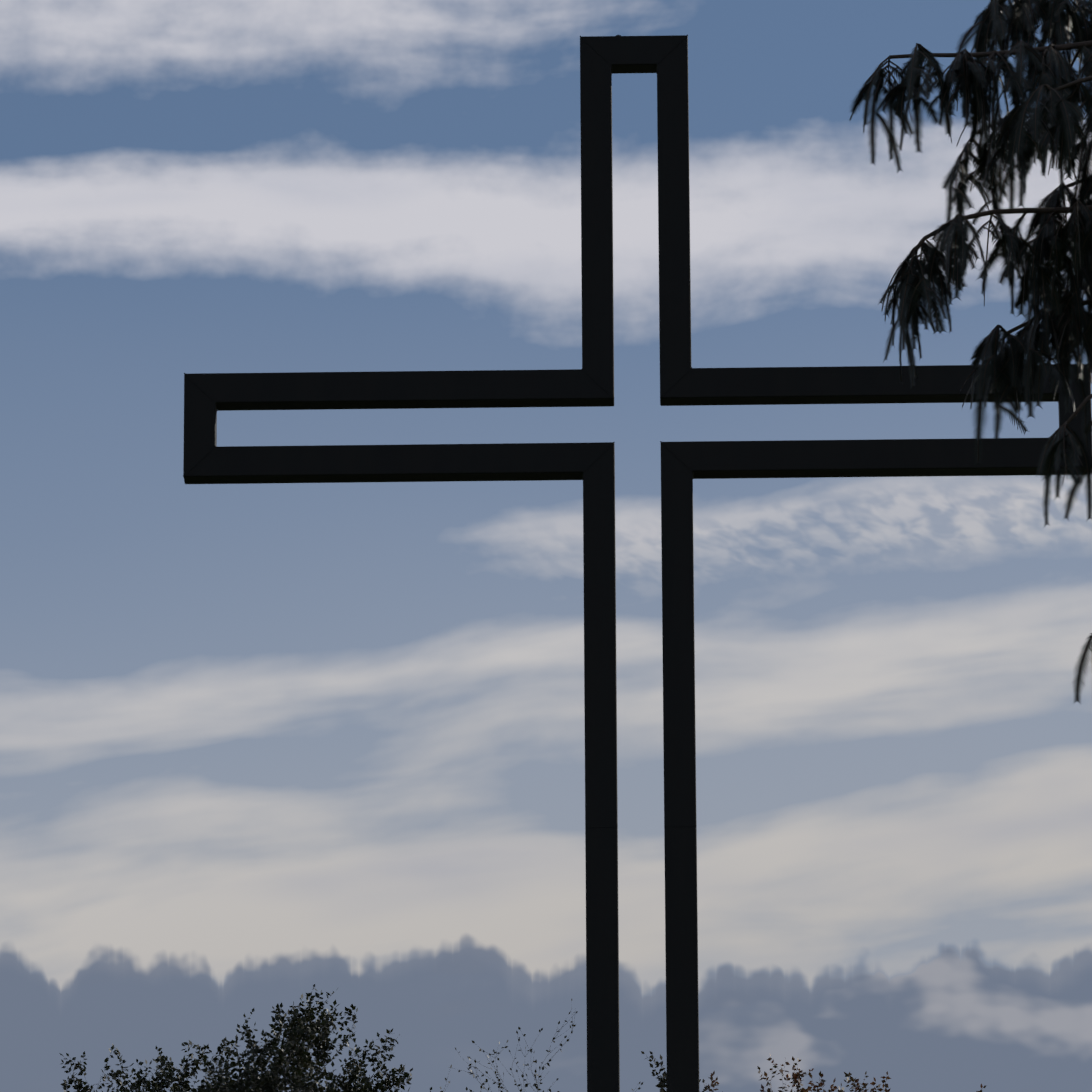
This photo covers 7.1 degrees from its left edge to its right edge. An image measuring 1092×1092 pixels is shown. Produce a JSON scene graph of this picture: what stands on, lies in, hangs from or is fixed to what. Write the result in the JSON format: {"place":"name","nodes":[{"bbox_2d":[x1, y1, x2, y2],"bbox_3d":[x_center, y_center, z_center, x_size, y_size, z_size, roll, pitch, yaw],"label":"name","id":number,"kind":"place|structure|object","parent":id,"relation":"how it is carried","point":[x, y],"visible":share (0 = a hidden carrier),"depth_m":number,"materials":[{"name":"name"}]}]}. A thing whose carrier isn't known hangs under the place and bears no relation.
{"place":"outdoors","nodes":[
{"label":"outdoors","id":0,"kind":"place"},
{"bbox_2d":[0,0,1091,1091],"label":"sky","id":1,"kind":"structure","parent":0,"point":[261,745],"materials":[{"name":"blue"}]},
{"bbox_3d":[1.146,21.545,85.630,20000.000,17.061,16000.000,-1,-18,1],"label":"terrain","id":2,"kind":"structure","parent":0,"visible":0},
{"bbox_2d":[60,1042,305,1091],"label":"tree","id":3,"kind":"object","parent":2,"relation":"on","point":[140,1080],"visible":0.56,"depth_m":96.91,"materials":[{"name":"green plant"}]},
{"bbox_2d":[107,984,431,1091],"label":"tree","id":4,"kind":"object","parent":2,"relation":"on","point":[292,1046],"visible":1,"depth_m":95.60,"materials":[{"name":"green plant"}]},
{"bbox_2d":[440,999,642,1091],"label":"sparse tree wood","id":5,"kind":"object","parent":2,"relation":"on","point":[522,1075],"visible":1,"depth_m":88.48,"materials":[{"name":"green plant"}]},
{"bbox_2d":[183,34,1091,1091],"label":"cross","id":6,"kind":"object","parent":2,"relation":"on","point":[589,384],"visible":0.94,"depth_m":82.61,"materials":[{"name":"paint"}]},
{"bbox_2d":[641,1051,707,1091],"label":"tree","id":7,"kind":"object","parent":2,"relation":"on","point":[662,1082],"visible":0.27,"depth_m":92.30,"materials":[{"name":"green plant"}]},
{"bbox_2d":[702,1053,982,1091],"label":"tree","id":8,"kind":"object","parent":2,"relation":"on","point":[796,1076],"visible":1,"depth_m":94.71,"materials":[{"name":"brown plant"}]},
{"bbox_2d":[831,1071,986,1091],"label":"tree","id":9,"kind":"object","parent":2,"relation":"on","point":[863,1084],"visible":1,"depth_m":98.35,"materials":[{"name":"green plant"}]},
{"bbox_2d":[849,0,1091,703],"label":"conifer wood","id":10,"kind":"object","parent":2,"relation":"on","point":[1053,125],"visible":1,"depth_m":27.14,"materials":[{"name":"green plant"}]}
]}

